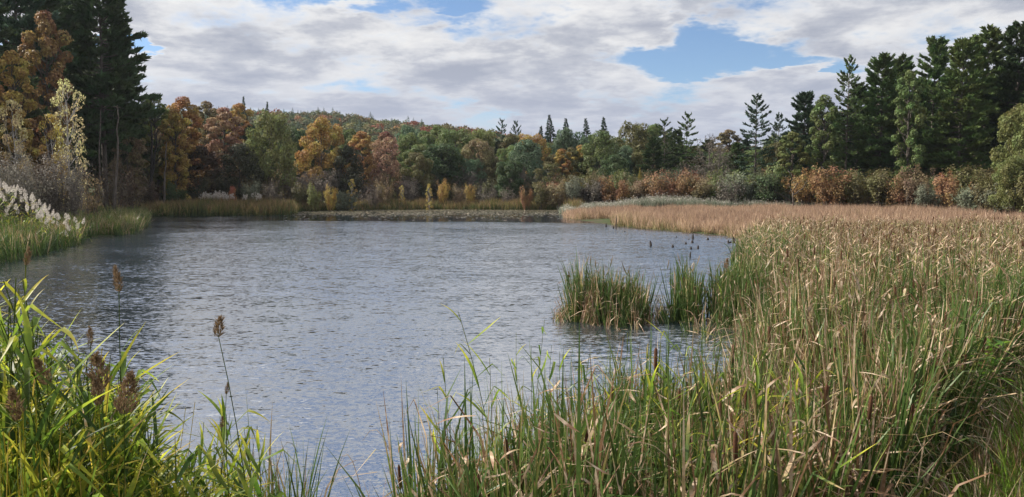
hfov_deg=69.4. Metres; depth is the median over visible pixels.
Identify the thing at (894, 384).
cattail plant
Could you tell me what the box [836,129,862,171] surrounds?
pine tree
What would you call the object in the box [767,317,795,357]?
cattail plant
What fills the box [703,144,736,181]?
bare tree
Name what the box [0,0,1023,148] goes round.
sky
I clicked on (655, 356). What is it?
cattail plant
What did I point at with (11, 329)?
reed plant
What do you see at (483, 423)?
cattail plant
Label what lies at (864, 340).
cattail plant
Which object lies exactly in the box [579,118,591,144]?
spruce tree
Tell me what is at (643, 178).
shrub
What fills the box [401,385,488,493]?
cattail plant
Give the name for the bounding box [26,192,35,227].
plumed reed
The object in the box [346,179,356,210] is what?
birch tree
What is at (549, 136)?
spruce tree
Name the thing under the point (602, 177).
shrub
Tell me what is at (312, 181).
shrub
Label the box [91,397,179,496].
reed plant
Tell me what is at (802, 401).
reed plant
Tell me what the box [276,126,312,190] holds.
broadleaf tree
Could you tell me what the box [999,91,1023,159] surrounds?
pine tree
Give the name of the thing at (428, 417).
reed plant
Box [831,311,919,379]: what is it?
cattail plant
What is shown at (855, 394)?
cattail plant
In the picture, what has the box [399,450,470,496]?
cattail plant
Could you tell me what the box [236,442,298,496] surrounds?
reed plant
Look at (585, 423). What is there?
reed plant
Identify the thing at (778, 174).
shrub
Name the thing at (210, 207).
cattail belt
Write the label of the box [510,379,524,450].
cattail plant
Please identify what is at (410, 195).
shrub
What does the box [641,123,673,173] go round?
broadleaf tree
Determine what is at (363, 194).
shrub
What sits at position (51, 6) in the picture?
pine tree
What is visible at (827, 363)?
cattail plant
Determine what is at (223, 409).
reed plant
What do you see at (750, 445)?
cattail plant
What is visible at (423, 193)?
shrub
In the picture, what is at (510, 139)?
broadleaf tree
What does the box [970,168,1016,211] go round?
shrub
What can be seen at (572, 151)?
broadleaf tree
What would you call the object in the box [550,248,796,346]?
cattail tongue
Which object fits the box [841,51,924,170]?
pine tree
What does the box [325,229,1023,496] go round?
cattail bed
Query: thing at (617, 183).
shrub
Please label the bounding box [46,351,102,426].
reed plant
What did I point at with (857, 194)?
shrub
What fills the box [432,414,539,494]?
cattail plant
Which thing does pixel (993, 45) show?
pine tree
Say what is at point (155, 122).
broadleaf tree
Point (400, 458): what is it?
cattail plant
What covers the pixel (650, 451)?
cattail plant
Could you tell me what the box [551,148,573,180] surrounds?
autumn tree
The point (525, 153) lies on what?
broadleaf tree
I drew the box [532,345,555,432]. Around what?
reed plant
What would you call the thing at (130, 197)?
shrub
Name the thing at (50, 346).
reed plant
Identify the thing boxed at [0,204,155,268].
bank grass
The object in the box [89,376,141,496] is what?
reed plant
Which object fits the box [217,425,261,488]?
reed plant
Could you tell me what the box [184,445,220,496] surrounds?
reed plant
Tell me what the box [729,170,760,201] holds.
shrub
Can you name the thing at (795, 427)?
reed plant
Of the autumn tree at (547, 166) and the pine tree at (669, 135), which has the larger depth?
the pine tree at (669, 135)
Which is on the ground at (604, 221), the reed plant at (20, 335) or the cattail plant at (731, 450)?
the reed plant at (20, 335)
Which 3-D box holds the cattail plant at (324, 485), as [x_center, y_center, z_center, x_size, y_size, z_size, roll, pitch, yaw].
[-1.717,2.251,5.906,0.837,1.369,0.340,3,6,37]
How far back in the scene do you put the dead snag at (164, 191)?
91.55 m
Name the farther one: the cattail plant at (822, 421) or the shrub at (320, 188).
the shrub at (320, 188)
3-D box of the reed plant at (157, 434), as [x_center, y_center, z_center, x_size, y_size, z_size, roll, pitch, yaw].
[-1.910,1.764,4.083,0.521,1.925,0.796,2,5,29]
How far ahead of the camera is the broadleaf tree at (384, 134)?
131.18 m
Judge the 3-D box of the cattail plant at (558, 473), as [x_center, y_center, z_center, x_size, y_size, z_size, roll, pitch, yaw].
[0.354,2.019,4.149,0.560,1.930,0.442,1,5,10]
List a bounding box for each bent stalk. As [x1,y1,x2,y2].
[272,442,297,493]
[338,454,362,496]
[363,430,401,496]
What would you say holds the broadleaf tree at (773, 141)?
on the ground at (604, 221)
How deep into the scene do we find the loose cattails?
16.84 m
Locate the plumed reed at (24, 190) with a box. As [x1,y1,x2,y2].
[20,189,27,227]
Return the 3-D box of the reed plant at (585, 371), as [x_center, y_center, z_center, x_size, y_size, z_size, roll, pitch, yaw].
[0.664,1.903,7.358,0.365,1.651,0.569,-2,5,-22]
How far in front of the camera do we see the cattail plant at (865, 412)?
5.33 m
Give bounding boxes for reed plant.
[0,278,91,466]
[0,281,123,496]
[0,296,141,492]
[0,311,80,457]
[0,315,83,464]
[0,320,104,496]
[0,323,39,468]
[0,324,152,496]
[0,329,46,466]
[0,332,87,496]
[0,338,82,496]
[0,342,64,493]
[0,347,73,449]
[0,363,75,488]
[0,388,98,488]
[0,395,91,486]
[1,289,44,495]
[1,307,71,440]
[2,300,59,387]
[4,350,33,473]
[4,387,48,496]
[5,276,60,481]
[6,363,65,494]
[6,372,67,467]
[8,367,148,481]
[9,331,85,421]
[11,323,113,423]
[13,355,101,481]
[17,246,66,423]
[17,377,133,496]
[20,389,77,496]
[22,323,66,440]
[26,390,136,494]
[32,355,75,496]
[36,326,79,437]
[36,402,78,461]
[38,325,66,383]
[39,311,89,413]
[40,341,76,423]
[45,401,194,491]
[46,350,109,467]
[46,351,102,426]
[48,338,103,448]
[48,388,112,479]
[51,367,121,468]
[53,361,124,433]
[56,370,128,481]
[57,354,116,463]
[63,395,120,496]
[66,350,150,496]
[71,393,246,496]
[78,326,133,437]
[78,390,165,487]
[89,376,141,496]
[91,355,119,424]
[91,391,178,496]
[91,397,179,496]
[91,421,140,492]
[92,369,142,496]
[95,410,170,491]
[98,377,168,480]
[98,395,194,495]
[103,265,160,447]
[103,364,183,471]
[105,378,182,495]
[107,354,156,491]
[113,388,188,496]
[116,409,242,496]
[117,386,158,451]
[117,390,170,493]
[119,423,151,496]
[128,395,170,496]
[131,439,219,496]
[132,448,206,496]
[135,385,172,496]
[135,408,212,495]
[136,407,199,495]
[142,449,246,496]
[145,452,226,496]
[148,406,199,496]
[150,424,196,496]
[162,428,182,496]
[164,446,219,496]
[166,448,222,496]
[167,423,241,496]
[171,459,232,496]
[174,422,230,496]
[177,464,273,496]
[178,429,217,496]
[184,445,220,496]
[186,417,262,479]
[198,382,247,496]
[198,409,266,496]
[198,418,263,496]
[199,391,263,496]
[199,416,240,485]
[206,315,286,496]
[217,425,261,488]
[218,450,255,496]
[218,465,266,496]
[223,426,264,496]
[224,428,261,496]
[234,458,258,496]
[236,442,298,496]
[420,390,440,482]
[422,358,482,490]
[444,305,508,448]
[468,345,511,463]
[511,344,529,425]
[513,361,546,445]
[515,320,546,440]
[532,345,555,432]
[546,348,570,392]
[556,354,592,472]
[573,358,601,414]
[583,407,634,472]
[591,388,628,461]
[604,388,629,422]
[624,373,695,488]
[627,362,659,468]
[635,387,694,488]
[638,345,648,377]
[643,397,703,486]
[646,395,664,457]
[648,322,682,467]
[652,378,671,441]
[653,362,678,435]
[653,387,679,459]
[653,400,687,493]
[657,331,682,386]
[658,358,727,462]
[667,365,741,494]
[686,344,699,394]
[689,405,758,493]
[691,368,742,493]
[701,258,728,376]
[703,373,716,421]
[703,428,770,474]
[715,347,796,474]
[718,372,744,447]
[731,355,758,399]
[732,411,762,478]
[743,342,835,444]
[746,382,806,485]
[753,350,784,432]
[753,356,777,479]
[759,352,810,398]
[767,368,792,427]
[771,371,784,418]
[776,388,809,420]
[778,361,805,441]
[782,377,802,453]
[792,394,876,495]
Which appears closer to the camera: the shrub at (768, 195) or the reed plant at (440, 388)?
the reed plant at (440, 388)
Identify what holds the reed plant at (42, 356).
on the ground at (604, 221)
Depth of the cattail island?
16.68 m
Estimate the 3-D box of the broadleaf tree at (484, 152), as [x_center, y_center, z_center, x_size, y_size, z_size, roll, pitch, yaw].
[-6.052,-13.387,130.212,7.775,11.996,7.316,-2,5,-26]
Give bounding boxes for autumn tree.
[107,137,150,202]
[125,136,160,200]
[157,108,191,198]
[369,136,402,195]
[533,161,562,192]
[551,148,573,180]
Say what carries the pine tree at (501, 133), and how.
on the ground at (604, 221)
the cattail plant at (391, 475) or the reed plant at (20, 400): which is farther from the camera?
the cattail plant at (391, 475)
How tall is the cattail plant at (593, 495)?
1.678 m
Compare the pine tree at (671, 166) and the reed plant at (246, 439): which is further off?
the pine tree at (671, 166)
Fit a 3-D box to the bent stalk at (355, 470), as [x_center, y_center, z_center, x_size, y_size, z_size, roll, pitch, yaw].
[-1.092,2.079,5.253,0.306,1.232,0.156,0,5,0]
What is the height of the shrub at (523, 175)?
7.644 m
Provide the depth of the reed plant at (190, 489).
3.62 m
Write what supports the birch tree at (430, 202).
on the ground at (604, 221)
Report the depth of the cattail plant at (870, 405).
5.05 m
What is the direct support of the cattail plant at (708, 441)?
in the water
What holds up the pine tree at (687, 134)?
on the ground at (604, 221)
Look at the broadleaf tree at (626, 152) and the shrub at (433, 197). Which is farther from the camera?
the broadleaf tree at (626, 152)
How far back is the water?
17.35 m
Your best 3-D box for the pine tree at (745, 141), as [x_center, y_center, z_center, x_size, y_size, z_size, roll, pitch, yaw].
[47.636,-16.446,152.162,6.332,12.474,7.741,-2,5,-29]
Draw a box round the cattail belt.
[92,196,585,215]
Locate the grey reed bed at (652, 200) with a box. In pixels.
[557,192,891,213]
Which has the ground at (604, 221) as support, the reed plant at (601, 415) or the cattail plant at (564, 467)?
the reed plant at (601, 415)
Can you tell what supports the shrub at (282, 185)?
on the ground at (604, 221)
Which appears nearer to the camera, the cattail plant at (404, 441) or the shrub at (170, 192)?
the cattail plant at (404, 441)
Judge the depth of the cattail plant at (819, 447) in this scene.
5.11 m
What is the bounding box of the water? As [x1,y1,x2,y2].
[0,210,741,496]
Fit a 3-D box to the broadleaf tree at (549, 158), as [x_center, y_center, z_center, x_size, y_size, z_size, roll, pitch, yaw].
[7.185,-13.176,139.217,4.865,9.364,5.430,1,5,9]
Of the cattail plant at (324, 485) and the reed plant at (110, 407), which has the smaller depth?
the reed plant at (110, 407)
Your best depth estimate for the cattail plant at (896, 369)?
6.60 m
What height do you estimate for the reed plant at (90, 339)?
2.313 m
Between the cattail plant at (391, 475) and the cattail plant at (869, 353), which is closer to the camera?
the cattail plant at (391, 475)
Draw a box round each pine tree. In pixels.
[0,0,52,167]
[0,0,83,217]
[8,0,112,212]
[47,1,103,180]
[53,0,165,206]
[71,21,115,206]
[81,4,161,199]
[86,57,111,194]
[115,100,134,187]
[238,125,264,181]
[312,136,329,179]
[323,146,338,180]
[423,148,448,198]
[490,141,508,188]
[494,118,506,147]
[510,120,520,144]
[633,136,667,183]
[651,117,681,175]
[661,128,689,176]
[672,111,700,173]
[698,139,715,172]
[722,142,750,178]
[735,93,775,178]
[738,138,754,165]
[766,111,787,163]
[773,90,828,185]
[800,139,822,173]
[818,129,836,171]
[821,53,871,176]
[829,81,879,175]
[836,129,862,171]
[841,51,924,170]
[860,105,885,176]
[866,118,925,180]
[880,53,931,176]
[905,35,961,175]
[920,37,1001,179]
[923,119,965,179]
[951,24,1021,203]
[962,20,1023,160]
[979,80,1014,164]
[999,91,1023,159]
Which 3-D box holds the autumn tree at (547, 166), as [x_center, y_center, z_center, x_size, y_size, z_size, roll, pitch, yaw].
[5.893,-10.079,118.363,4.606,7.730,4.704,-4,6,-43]
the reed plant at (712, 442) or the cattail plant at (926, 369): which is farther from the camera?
the cattail plant at (926, 369)
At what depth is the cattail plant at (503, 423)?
5.57 m
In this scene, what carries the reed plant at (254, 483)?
on the ground at (604, 221)
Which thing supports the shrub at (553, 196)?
on the ground at (604, 221)
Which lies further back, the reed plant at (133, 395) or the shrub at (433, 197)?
the shrub at (433, 197)
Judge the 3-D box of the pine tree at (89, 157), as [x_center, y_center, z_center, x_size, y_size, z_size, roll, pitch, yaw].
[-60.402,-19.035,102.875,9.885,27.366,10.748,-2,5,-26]
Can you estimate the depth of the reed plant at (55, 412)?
3.95 m
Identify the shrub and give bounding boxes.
[0,137,59,219]
[0,151,28,216]
[22,141,92,222]
[65,164,105,216]
[87,155,133,211]
[113,160,148,208]
[140,180,162,204]
[165,181,189,201]
[181,175,199,198]
[186,173,208,200]
[199,166,222,200]
[211,171,236,197]
[215,163,237,199]
[228,168,243,199]
[228,186,236,200]
[240,175,270,199]
[241,177,260,201]
[260,178,283,201]
[261,181,282,200]
[269,170,296,200]
[281,166,309,199]
[289,182,308,204]
[296,175,323,202]
[306,183,322,211]
[313,168,336,202]
[323,185,338,210]
[324,163,348,194]
[330,190,360,210]
[336,169,365,200]
[358,180,372,200]
[358,184,381,209]
[364,165,389,195]
[375,176,394,204]
[383,169,402,198]
[393,176,418,201]
[396,179,419,201]
[405,179,438,199]
[422,177,442,199]
[431,177,463,200]
[437,178,450,203]
[444,172,469,201]
[451,181,467,202]
[462,166,486,201]
[464,184,476,201]
[473,177,498,200]
[477,186,496,200]
[490,179,511,199]
[499,187,518,201]
[503,162,528,198]
[520,186,533,209]
[524,180,535,201]
[529,173,557,195]
[530,180,551,209]
[537,181,563,200]
[543,178,567,208]
[545,174,566,183]
[559,173,599,202]
[563,175,588,201]
[574,170,600,204]
[579,178,607,203]
[585,173,617,201]
[599,175,632,202]
[610,167,631,200]
[614,169,638,198]
[627,171,650,197]
[628,180,651,200]
[641,168,676,198]
[658,166,690,196]
[660,167,703,198]
[677,161,715,181]
[686,175,719,201]
[693,184,719,201]
[706,168,731,200]
[706,175,745,202]
[724,169,746,199]
[726,166,770,201]
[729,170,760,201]
[737,168,758,183]
[751,171,780,202]
[764,159,799,202]
[771,173,796,203]
[780,168,820,204]
[803,173,833,203]
[807,165,857,205]
[810,171,837,204]
[836,169,862,204]
[837,168,876,205]
[849,165,867,180]
[862,166,901,207]
[881,168,899,203]
[883,172,916,205]
[896,163,944,206]
[913,182,945,207]
[932,169,973,208]
[943,163,994,207]
[947,181,985,210]
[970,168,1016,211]
[978,178,1023,214]
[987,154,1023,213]
[999,174,1023,212]
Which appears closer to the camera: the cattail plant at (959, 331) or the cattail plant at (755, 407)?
the cattail plant at (755, 407)
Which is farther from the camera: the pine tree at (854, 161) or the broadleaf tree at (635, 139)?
the broadleaf tree at (635, 139)
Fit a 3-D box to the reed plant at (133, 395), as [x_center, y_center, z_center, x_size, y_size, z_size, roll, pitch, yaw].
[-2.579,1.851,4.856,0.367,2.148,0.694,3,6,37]
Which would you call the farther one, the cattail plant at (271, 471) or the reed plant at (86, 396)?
the cattail plant at (271, 471)
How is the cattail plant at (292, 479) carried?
in the water
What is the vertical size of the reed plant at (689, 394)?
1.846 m
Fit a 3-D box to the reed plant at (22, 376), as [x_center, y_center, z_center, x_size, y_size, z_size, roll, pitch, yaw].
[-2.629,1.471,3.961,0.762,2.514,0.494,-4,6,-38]
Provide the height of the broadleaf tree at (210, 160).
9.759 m
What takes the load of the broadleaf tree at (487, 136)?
on the ground at (604, 221)
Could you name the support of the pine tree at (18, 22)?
on the ground at (604, 221)
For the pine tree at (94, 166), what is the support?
on the ground at (604, 221)
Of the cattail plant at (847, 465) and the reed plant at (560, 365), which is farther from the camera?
the reed plant at (560, 365)
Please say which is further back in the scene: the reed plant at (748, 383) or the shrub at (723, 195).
the shrub at (723, 195)
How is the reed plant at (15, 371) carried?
on the ground at (604, 221)
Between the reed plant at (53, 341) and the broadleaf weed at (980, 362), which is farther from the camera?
the broadleaf weed at (980, 362)
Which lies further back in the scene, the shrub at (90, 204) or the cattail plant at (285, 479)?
the shrub at (90, 204)
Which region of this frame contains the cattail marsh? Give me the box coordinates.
[718,211,1023,399]
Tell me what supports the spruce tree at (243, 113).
on the ground at (604, 221)
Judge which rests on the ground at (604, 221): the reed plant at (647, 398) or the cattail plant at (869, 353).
the reed plant at (647, 398)
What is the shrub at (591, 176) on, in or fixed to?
on the ground at (604, 221)
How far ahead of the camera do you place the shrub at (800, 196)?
96.06 m
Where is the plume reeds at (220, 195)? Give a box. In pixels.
[198,190,262,203]
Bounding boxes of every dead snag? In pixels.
[96,108,100,201]
[113,105,118,205]
[162,142,166,202]
[776,179,807,205]
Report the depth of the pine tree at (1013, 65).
93.85 m
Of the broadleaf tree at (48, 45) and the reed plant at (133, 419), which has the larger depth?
the broadleaf tree at (48, 45)
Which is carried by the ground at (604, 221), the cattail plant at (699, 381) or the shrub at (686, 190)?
the shrub at (686, 190)
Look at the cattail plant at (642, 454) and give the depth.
4.32 m
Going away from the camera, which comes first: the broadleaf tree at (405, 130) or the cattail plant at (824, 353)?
the cattail plant at (824, 353)
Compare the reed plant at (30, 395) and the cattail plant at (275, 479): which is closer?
the reed plant at (30, 395)
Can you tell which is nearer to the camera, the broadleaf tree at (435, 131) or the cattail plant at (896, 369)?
the cattail plant at (896, 369)
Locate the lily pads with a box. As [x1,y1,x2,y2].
[284,209,571,220]
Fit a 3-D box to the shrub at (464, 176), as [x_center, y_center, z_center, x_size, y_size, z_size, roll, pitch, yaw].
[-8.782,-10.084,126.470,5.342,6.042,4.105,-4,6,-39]
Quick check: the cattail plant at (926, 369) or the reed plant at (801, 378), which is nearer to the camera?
the reed plant at (801, 378)
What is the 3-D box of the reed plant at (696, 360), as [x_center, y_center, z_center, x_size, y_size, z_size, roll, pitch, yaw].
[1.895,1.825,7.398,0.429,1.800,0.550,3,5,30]
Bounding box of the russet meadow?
[561,202,1023,240]
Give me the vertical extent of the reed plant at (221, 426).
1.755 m
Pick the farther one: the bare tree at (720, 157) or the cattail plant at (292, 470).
the bare tree at (720, 157)
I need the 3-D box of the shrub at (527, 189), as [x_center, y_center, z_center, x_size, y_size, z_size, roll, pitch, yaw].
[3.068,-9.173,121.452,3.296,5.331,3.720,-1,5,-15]
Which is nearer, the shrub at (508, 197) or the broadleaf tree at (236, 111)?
the shrub at (508, 197)
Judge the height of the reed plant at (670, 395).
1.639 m
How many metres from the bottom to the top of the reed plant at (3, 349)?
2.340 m
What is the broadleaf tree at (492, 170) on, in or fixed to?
on the ground at (604, 221)
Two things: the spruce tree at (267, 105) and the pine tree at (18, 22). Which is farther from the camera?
the spruce tree at (267, 105)
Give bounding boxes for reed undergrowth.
[0,323,270,496]
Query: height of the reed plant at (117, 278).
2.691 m
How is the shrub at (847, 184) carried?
on the ground at (604, 221)
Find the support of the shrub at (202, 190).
on the ground at (604, 221)
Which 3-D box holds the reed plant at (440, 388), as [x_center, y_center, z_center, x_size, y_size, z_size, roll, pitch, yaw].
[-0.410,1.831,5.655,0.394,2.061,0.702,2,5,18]
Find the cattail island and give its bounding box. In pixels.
[554,267,740,349]
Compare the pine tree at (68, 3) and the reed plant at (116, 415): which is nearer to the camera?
the reed plant at (116, 415)
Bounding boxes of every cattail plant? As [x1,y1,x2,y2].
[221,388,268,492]
[227,400,302,496]
[230,457,272,496]
[239,431,277,494]
[249,448,322,496]
[259,444,292,495]
[260,439,308,496]
[261,457,306,490]
[263,450,289,496]
[266,417,326,496]
[275,443,296,493]
[278,427,328,496]
[280,439,327,496]
[289,425,348,496]
[289,463,341,496]
[294,452,363,496]
[296,464,314,496]
[375,398,441,496]
[381,447,444,496]
[383,392,459,496]
[388,412,442,496]
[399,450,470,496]
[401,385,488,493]
[416,431,485,492]
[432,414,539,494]
[438,449,495,491]
[439,392,489,496]
[440,444,528,496]
[444,398,495,493]
[476,392,547,458]
[476,404,523,475]
[479,378,490,460]
[492,388,524,470]
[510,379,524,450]
[511,463,535,496]
[524,429,598,496]
[525,431,558,496]
[530,411,609,493]
[546,376,639,496]
[547,389,651,495]
[556,380,655,475]
[570,349,593,393]
[590,456,667,496]
[591,412,652,496]
[605,348,692,452]
[612,398,676,477]
[633,398,725,495]
[640,404,785,490]
[642,416,713,494]
[647,416,759,496]
[667,449,753,496]
[671,389,735,496]
[671,415,803,496]
[676,354,752,418]
[676,394,775,496]
[682,335,689,426]
[685,376,728,476]
[695,372,827,496]
[698,364,722,465]
[702,359,764,496]
[702,362,870,496]
[707,400,770,485]
[712,351,842,418]
[715,388,781,496]
[726,335,766,380]
[726,363,763,466]
[737,323,798,380]
[737,371,818,496]
[737,380,788,484]
[742,345,807,401]
[743,349,801,417]
[743,383,811,453]
[744,374,789,488]
[744,383,764,413]
[744,422,782,492]
[755,336,794,394]
[756,356,848,475]
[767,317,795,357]
[767,356,836,461]
[771,349,797,399]
[776,371,918,496]
[782,396,850,478]
[785,356,844,496]
[786,306,918,388]
[793,394,847,496]
[799,320,829,412]
[801,391,838,493]
[808,327,835,378]
[815,320,862,377]
[815,338,877,389]
[815,348,895,496]
[820,332,886,393]
[828,358,930,482]
[828,362,872,425]
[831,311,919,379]
[832,342,880,409]
[834,308,949,459]
[837,360,946,494]
[846,276,879,338]
[851,349,946,413]
[856,343,947,471]
[860,331,948,488]
[862,325,977,445]
[862,355,932,457]
[866,327,962,445]
[868,353,940,438]
[872,311,984,455]
[872,350,905,420]
[877,345,919,400]
[908,292,994,351]
[928,271,1005,412]
[954,286,1014,361]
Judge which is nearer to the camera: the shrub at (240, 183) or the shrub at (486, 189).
the shrub at (240, 183)
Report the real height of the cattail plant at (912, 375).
2.018 m
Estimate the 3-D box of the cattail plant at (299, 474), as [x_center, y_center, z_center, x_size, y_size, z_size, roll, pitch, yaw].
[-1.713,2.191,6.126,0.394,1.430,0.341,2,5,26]
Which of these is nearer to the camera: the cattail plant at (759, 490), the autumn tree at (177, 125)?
the cattail plant at (759, 490)
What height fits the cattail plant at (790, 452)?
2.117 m
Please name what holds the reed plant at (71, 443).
on the ground at (604, 221)
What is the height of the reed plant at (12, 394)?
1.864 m
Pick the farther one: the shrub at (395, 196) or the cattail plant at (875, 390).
the shrub at (395, 196)
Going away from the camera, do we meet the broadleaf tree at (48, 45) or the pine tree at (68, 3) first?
the broadleaf tree at (48, 45)
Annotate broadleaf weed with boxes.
[963,337,997,393]
[971,339,1014,422]
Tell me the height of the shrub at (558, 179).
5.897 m
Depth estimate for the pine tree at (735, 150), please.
114.70 m
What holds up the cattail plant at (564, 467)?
in the water
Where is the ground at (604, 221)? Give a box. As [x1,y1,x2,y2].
[0,171,1023,496]
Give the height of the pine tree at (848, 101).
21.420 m
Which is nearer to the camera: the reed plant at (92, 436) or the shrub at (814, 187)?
the reed plant at (92, 436)
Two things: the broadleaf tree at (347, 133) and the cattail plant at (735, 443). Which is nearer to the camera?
the cattail plant at (735, 443)
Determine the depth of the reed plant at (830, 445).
4.55 m
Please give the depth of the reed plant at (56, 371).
5.70 m
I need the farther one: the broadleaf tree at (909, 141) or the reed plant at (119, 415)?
the broadleaf tree at (909, 141)
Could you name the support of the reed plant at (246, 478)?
on the ground at (604, 221)
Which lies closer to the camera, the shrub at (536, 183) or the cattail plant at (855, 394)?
the cattail plant at (855, 394)
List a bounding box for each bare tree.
[692,134,725,178]
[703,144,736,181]
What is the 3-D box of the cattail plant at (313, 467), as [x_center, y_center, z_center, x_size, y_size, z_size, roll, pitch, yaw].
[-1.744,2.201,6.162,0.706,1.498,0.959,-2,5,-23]
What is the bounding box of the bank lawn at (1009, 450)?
[894,356,1023,496]
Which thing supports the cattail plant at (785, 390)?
in the water
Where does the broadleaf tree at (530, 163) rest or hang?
on the ground at (604, 221)
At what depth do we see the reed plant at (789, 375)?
6.06 m
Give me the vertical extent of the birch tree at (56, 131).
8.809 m
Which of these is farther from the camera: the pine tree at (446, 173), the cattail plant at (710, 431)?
the pine tree at (446, 173)
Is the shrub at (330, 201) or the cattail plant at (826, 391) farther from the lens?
the shrub at (330, 201)
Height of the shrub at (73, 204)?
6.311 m
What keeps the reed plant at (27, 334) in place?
on the ground at (604, 221)
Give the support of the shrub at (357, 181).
on the ground at (604, 221)
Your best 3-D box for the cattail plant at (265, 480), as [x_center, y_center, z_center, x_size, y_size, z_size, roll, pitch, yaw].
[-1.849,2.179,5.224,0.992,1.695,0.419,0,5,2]
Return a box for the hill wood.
[46,105,684,173]
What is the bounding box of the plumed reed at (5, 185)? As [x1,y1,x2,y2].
[0,181,10,224]
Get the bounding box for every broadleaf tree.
[0,50,39,215]
[17,9,74,201]
[135,93,178,198]
[150,129,171,199]
[161,96,208,200]
[187,145,223,194]
[196,100,222,174]
[202,107,245,177]
[216,142,264,201]
[225,103,253,186]
[243,108,297,195]
[259,139,279,182]
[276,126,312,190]
[285,144,316,187]
[293,116,349,203]
[329,145,365,198]
[339,129,365,168]
[347,131,378,198]
[368,132,399,192]
[394,132,426,183]
[395,125,420,141]
[398,143,427,188]
[400,152,435,192]
[417,124,464,160]
[419,142,464,197]
[434,127,477,175]
[457,138,493,199]
[458,158,488,200]
[464,128,496,185]
[482,157,506,199]
[493,160,525,196]
[495,133,519,172]
[496,145,524,175]
[508,139,547,198]
[518,132,550,177]
[522,147,543,190]
[543,154,556,176]
[546,142,554,154]
[550,127,583,178]
[557,147,585,179]
[570,145,588,178]
[576,130,622,180]
[579,136,598,167]
[593,145,623,172]
[597,154,632,201]
[607,120,651,172]
[617,145,637,179]
[627,150,655,179]
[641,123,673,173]
[677,146,710,174]
[683,146,706,178]
[699,151,736,175]
[713,129,744,170]
[739,149,772,182]
[756,142,785,175]
[762,135,787,151]
[776,131,810,201]
[804,94,844,178]
[890,69,926,184]
[986,103,1023,209]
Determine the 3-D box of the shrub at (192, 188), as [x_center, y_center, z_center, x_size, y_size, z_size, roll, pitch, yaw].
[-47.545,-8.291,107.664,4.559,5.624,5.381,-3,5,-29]
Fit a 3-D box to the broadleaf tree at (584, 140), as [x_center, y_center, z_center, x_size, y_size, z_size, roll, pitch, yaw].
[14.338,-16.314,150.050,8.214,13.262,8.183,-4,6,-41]
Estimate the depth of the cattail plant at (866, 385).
6.56 m
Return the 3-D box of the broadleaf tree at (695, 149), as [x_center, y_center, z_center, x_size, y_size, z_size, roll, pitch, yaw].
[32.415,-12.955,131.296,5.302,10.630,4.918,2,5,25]
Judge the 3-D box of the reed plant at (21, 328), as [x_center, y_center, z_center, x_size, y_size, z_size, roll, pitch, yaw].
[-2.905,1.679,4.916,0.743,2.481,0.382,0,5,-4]
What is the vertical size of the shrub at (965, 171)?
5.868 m
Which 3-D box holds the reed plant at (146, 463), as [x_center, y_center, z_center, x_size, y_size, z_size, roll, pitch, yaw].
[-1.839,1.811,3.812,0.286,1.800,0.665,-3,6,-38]
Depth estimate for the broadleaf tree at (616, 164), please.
115.18 m
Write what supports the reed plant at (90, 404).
on the ground at (604, 221)
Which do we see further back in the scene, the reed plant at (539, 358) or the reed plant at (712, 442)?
the reed plant at (539, 358)
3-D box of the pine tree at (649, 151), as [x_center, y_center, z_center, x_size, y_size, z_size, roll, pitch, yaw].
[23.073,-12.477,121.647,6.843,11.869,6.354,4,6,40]
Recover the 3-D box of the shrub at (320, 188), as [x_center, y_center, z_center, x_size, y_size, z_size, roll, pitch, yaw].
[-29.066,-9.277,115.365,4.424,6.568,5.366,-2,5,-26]
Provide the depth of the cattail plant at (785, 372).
7.38 m
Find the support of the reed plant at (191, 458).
on the ground at (604, 221)
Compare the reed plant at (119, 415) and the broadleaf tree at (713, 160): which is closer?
the reed plant at (119, 415)
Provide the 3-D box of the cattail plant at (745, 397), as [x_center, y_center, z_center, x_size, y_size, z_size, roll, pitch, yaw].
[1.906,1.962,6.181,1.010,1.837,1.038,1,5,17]
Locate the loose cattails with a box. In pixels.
[543,270,762,350]
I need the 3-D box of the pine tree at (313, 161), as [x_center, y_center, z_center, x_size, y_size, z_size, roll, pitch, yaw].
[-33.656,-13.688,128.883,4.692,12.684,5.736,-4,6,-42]
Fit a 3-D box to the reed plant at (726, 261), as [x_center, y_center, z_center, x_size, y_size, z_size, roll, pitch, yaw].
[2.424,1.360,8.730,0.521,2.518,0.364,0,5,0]
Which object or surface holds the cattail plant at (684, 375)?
in the water
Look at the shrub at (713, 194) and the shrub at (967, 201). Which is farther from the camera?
the shrub at (713, 194)
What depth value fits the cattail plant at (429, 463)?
4.18 m
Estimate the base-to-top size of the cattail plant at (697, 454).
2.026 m
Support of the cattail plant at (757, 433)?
in the water
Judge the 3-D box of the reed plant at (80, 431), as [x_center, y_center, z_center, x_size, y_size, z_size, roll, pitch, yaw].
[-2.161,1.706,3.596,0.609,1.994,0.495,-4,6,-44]
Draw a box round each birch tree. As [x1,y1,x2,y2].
[0,99,33,217]
[38,113,68,211]
[50,78,89,209]
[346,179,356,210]
[399,185,404,202]
[425,184,433,209]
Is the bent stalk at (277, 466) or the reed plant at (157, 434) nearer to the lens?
the reed plant at (157, 434)
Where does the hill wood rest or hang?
on the ground at (604, 221)
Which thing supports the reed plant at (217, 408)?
on the ground at (604, 221)
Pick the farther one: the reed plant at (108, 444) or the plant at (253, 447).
the plant at (253, 447)
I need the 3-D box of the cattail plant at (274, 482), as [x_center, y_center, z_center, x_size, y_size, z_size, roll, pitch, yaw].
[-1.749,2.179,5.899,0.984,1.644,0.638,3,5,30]
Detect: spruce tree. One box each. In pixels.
[240,97,247,182]
[261,102,268,134]
[542,115,556,153]
[562,118,568,147]
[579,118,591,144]
[601,117,608,140]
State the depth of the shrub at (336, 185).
118.06 m
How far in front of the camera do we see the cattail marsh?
21.98 m
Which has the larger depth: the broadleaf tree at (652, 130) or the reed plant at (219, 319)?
the broadleaf tree at (652, 130)
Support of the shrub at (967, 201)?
on the ground at (604, 221)

